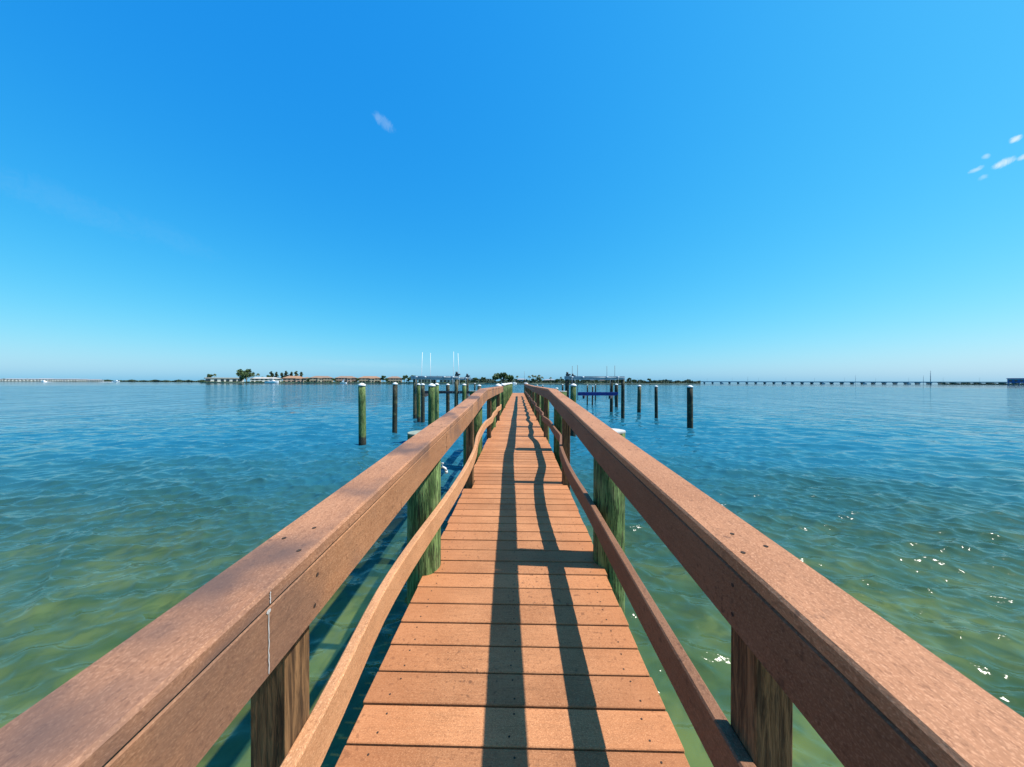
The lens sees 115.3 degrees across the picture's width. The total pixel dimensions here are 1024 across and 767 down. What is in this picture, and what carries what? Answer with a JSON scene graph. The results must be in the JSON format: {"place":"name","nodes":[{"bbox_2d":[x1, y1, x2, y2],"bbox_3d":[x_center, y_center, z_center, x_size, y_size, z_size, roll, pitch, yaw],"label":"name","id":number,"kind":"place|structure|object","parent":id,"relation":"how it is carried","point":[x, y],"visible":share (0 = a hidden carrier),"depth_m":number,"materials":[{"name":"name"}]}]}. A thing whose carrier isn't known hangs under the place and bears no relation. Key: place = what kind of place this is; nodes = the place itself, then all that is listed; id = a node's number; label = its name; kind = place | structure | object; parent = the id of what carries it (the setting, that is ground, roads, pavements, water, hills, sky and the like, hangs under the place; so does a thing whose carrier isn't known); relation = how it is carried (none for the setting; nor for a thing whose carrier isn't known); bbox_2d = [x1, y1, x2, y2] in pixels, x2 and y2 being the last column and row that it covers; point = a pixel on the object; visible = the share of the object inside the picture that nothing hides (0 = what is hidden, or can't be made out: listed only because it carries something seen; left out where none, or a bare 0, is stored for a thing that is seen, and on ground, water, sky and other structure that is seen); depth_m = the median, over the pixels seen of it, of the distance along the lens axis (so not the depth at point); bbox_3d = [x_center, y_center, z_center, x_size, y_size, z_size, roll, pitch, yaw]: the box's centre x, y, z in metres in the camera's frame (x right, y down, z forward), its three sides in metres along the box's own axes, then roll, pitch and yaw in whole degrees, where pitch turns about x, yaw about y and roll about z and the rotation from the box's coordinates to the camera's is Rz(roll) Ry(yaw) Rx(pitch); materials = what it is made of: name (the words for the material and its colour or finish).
{"place":"outdoors","nodes":[
{"label":"outdoors","id":0,"kind":"place"},
{"bbox_2d":[15,381,107,381],"bbox_3d":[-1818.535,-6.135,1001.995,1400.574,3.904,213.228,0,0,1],"label":"barrier island ground","id":1,"kind":"structure","parent":0,"point":[62,381],"depth_m":901.01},
{"bbox_2d":[2,378,16,380],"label":"condominium","id":2,"kind":"structure","parent":1,"relation":"on","point":[10,379],"depth_m":914.15,"materials":[{"name":"white paint"}]},
{"bbox_2d":[16,379,34,380],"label":"condominium","id":3,"kind":"structure","parent":1,"relation":"on","point":[25,379],"depth_m":912.85,"materials":[{"name":"white paint"}]},
{"bbox_2d":[35,378,52,380],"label":"condominium","id":4,"kind":"structure","parent":1,"relation":"on","point":[45,379],"depth_m":917.17,"materials":[{"name":"white paint"}]},
{"bbox_2d":[62,379,77,380],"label":"condominium","id":5,"kind":"structure","parent":1,"relation":"on","point":[69,379],"depth_m":914.60,"materials":[{"name":"white paint"}]},
{"bbox_2d":[87,379,103,380],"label":"condominium","id":6,"kind":"structure","parent":1,"relation":"on","point":[95,380],"depth_m":919.30,"materials":[{"name":"grey"}]},
{"bbox_2d":[105,379,205,381],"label":"mangrove belt","id":7,"kind":"object","parent":1,"relation":"on","point":[132,380],"visible":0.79,"depth_m":892.53,"materials":[{"name":"green plant"}]},
{"bbox_2d":[200,382,531,383],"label":"distant shoreline","id":8,"kind":"structure","parent":0,"point":[314,382],"depth_m":429.48,"materials":[{"name":"green plant"}]},
{"bbox_2d":[205,377,244,381],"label":"house","id":9,"kind":"structure","parent":8,"relation":"on","point":[210,379],"depth_m":442.71,"materials":[{"name":"white paint"}]},
{"bbox_2d":[236,369,254,381],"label":"broadleaf tree","id":10,"kind":"object","parent":8,"relation":"on","point":[246,373],"visible":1,"depth_m":435.42,"materials":[{"name":"green plant"}]},
{"bbox_2d":[249,377,281,381],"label":"house","id":11,"kind":"structure","parent":8,"relation":"on","point":[261,379],"depth_m":451.47,"materials":[{"name":"white paint"}]},
{"bbox_2d":[283,376,303,381],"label":"house","id":12,"kind":"structure","parent":8,"relation":"on","point":[293,379],"depth_m":445.23,"materials":[{"name":"paint"}]},
{"bbox_2d":[309,376,332,381],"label":"apartment block","id":13,"kind":"structure","parent":8,"relation":"on","point":[320,379],"depth_m":445.36,"materials":[{"name":"beige paint"}]},
{"bbox_2d":[335,376,356,382],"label":"apartment block","id":14,"kind":"structure","parent":8,"relation":"on","point":[347,379],"depth_m":446.25,"materials":[{"name":"paint"}]},
{"bbox_2d":[358,376,380,382],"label":"apartment block","id":15,"kind":"structure","parent":8,"relation":"on","point":[370,379],"depth_m":445.77,"materials":[{"name":"beige paint"}]},
{"bbox_2d":[305,381,465,382],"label":"garden hedge","id":16,"kind":"object","parent":8,"relation":"on","point":[384,382],"visible":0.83,"depth_m":435.11,"materials":[{"name":"green plant"}]},
{"bbox_2d":[387,376,401,382],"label":"apartment block","id":17,"kind":"structure","parent":8,"relation":"on","point":[395,379],"depth_m":447.35,"materials":[{"name":"beige paint"}]},
{"bbox_2d":[418,379,432,382],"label":"house","id":18,"kind":"structure","parent":8,"relation":"on","point":[423,380],"depth_m":451.53,"materials":[{"name":"beige paint"}]},
{"bbox_2d":[492,372,510,382],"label":"broadleaf tree","id":19,"kind":"object","parent":8,"relation":"on","point":[504,375],"visible":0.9,"depth_m":449.75,"materials":[{"name":"green plant"}]},
{"bbox_2d":[0,381,1023,717],"bbox_3d":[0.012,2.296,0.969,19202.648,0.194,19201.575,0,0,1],"label":"water","id":20,"kind":"structure","parent":0,"point":[266,461],"depth_m":11.40,"materials":[{"name":"blue liquid"}]},
{"bbox_2d":[264,378,278,382],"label":"motor yacht","id":21,"kind":"object","parent":20,"relation":"on","point":[271,381],"visible":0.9,"depth_m":413.37,"materials":[{"name":"white plastic"}]},
{"bbox_2d":[358,383,365,445],"bbox_3d":[-5.459,2.205,11.837,0.285,4.454,0.327,0,0,1],"label":"mooring pile","id":22,"kind":"object","parent":20,"relation":"in","point":[362,412],"visible":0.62,"depth_m":11.72,"materials":[{"name":"green wood"}]},
{"bbox_2d":[392,382,397,432],"bbox_3d":[-5.272,2.182,14.595,0.253,4.473,0.269,0,0,1],"label":"mooring pile","id":23,"kind":"object","parent":20,"relation":"in","point":[394,406],"visible":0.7,"depth_m":14.51,"materials":[{"name":"brown wood"}]},
{"bbox_2d":[417,383,420,421],"bbox_3d":[-5.336,2.193,18.591,0.276,4.414,0.219,0,0,42],"label":"mooring pile","id":24,"kind":"object","parent":20,"relation":"in","point":[418,404],"visible":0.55,"depth_m":18.51,"materials":[{"name":"green wood"}]},
{"bbox_2d":[420,383,424,422],"bbox_3d":[-5.028,2.195,18.308,0.268,4.413,0.246,0,0,1],"label":"mooring pile","id":25,"kind":"object","parent":20,"relation":"in","point":[422,402],"visible":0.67,"depth_m":18.21,"materials":[{"name":"brown wood"}]},
{"bbox_2d":[428,383,435,424],"bbox_3d":[-3.031,2.214,12.234,0.298,4.444,0.327,0,0,1],"label":"mooring pile","id":26,"kind":"object","parent":20,"relation":"in","point":[431,402],"visible":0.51,"depth_m":12.10,"materials":[{"name":"green wood"}]},
{"bbox_2d":[435,383,438,420],"bbox_3d":[-3.595,2.197,15.511,0.239,4.442,0.226,0,0,1],"label":"mooring pile","id":27,"kind":"object","parent":20,"relation":"in","point":[436,401],"visible":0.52,"depth_m":15.41,"materials":[{"name":"green wood"}]},
{"bbox_2d":[446,384,449,412],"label":"mooring pile","id":28,"kind":"object","parent":20,"relation":"in","point":[447,399],"visible":0.59,"depth_m":23.88,"materials":[{"name":"brown wood"}]},
{"bbox_2d":[462,384,465,401],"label":"mooring pile","id":29,"kind":"object","parent":20,"relation":"in","point":[463,392],"visible":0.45,"depth_m":19.90,"materials":[{"name":"green wood"}]},
{"bbox_2d":[570,383,576,436],"bbox_3d":[2.612,2.221,13.937,0.273,4.444,0.332,0,0,-28],"label":"mooring pile","id":30,"kind":"object","parent":20,"relation":"in","point":[573,393],"visible":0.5,"depth_m":13.81,"materials":[{"name":"green wood"}]},
{"bbox_2d":[615,384,617,406],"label":"mooring pile","id":31,"kind":"object","parent":20,"relation":"in","point":[616,396],"visible":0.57,"depth_m":29.89,"materials":[{"name":"brown wood"}]},
{"bbox_2d":[637,385,640,412],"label":"mooring pile","id":32,"kind":"object","parent":20,"relation":"in","point":[638,398],"visible":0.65,"depth_m":24.52,"materials":[{"name":"brown wood"}]},
{"bbox_2d":[654,386,657,417],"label":"mooring pile","id":33,"kind":"object","parent":20,"relation":"in","point":[656,399],"visible":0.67,"depth_m":20.82,"materials":[{"name":"brown wood"}]},
{"bbox_2d":[687,385,692,427],"bbox_3d":[9.045,2.263,16.495,0.309,4.368,0.334,0,0,1],"label":"mooring pile","id":34,"kind":"object","parent":20,"relation":"in","point":[689,406],"visible":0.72,"depth_m":16.38,"materials":[{"name":"brown wood"}]},
{"bbox_2d":[625,378,1006,383],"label":"road bridge","id":35,"kind":"structure","parent":20,"relation":"in","point":[782,382],"depth_m":618.13,"materials":[{"name":"concrete"}]},
{"bbox_2d":[1006,378,1023,384],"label":"waterfront building","id":36,"kind":"structure","parent":20,"relation":"in","point":[1015,380],"depth_m":472.38,"materials":[{"name":"concrete"}]},
{"bbox_2d":[0,487,1023,766],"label":"sea bed","id":37,"kind":"object","parent":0,"point":[70,635],"visible":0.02,"depth_m":5.17,"materials":[{"name":"green sand"}]},
{"bbox_2d":[411,352,470,418],"bbox_3d":[-4.551,1.182,22.460,4.178,6.800,5.322,0,0,1],"label":"lift","id":38,"kind":"object","parent":37,"relation":"on","point":[454,392],"visible":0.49,"depth_m":19.99,"materials":[{"name":"metal"}]},
{"bbox_2d":[0,383,1023,766],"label":"wooden dock","id":39,"kind":"object","parent":37,"relation":"on","point":[514,643],"visible":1,"depth_m":1.03,"materials":[{"name":"brown wood"}]},
{"bbox_2d":[564,365,624,417],"bbox_3d":[5.667,1.657,22.984,4.499,5.900,4.383,0,0,1],"label":"lift","id":40,"kind":"object","parent":37,"relation":"on","point":[573,377],"visible":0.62,"depth_m":20.99,"materials":[{"name":"metal"}]},
{"bbox_2d":[0,0,1023,382],"label":"sky","id":41,"kind":"structure","parent":0,"point":[826,191],"materials":[{"name":"blue"}]},
{"bbox_2d":[532,383,699,383],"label":"mainland ground","id":42,"kind":"structure","parent":0,"point":[618,383],"depth_m":519.83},
{"bbox_2d":[459,379,700,383],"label":"shore woods","id":43,"kind":"object","parent":42,"relation":"on","point":[581,381],"visible":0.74,"depth_m":547.37,"materials":[{"name":"green plant"}]},
{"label":"causeway ground","id":44,"kind":"structure","parent":0,"visible":0},
{"bbox_2d":[941,382,1023,384],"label":"causeway scrub","id":45,"kind":"object","parent":44,"relation":"on","point":[980,383],"visible":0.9,"depth_m":526.48,"materials":[{"name":"green plant"}]}
]}

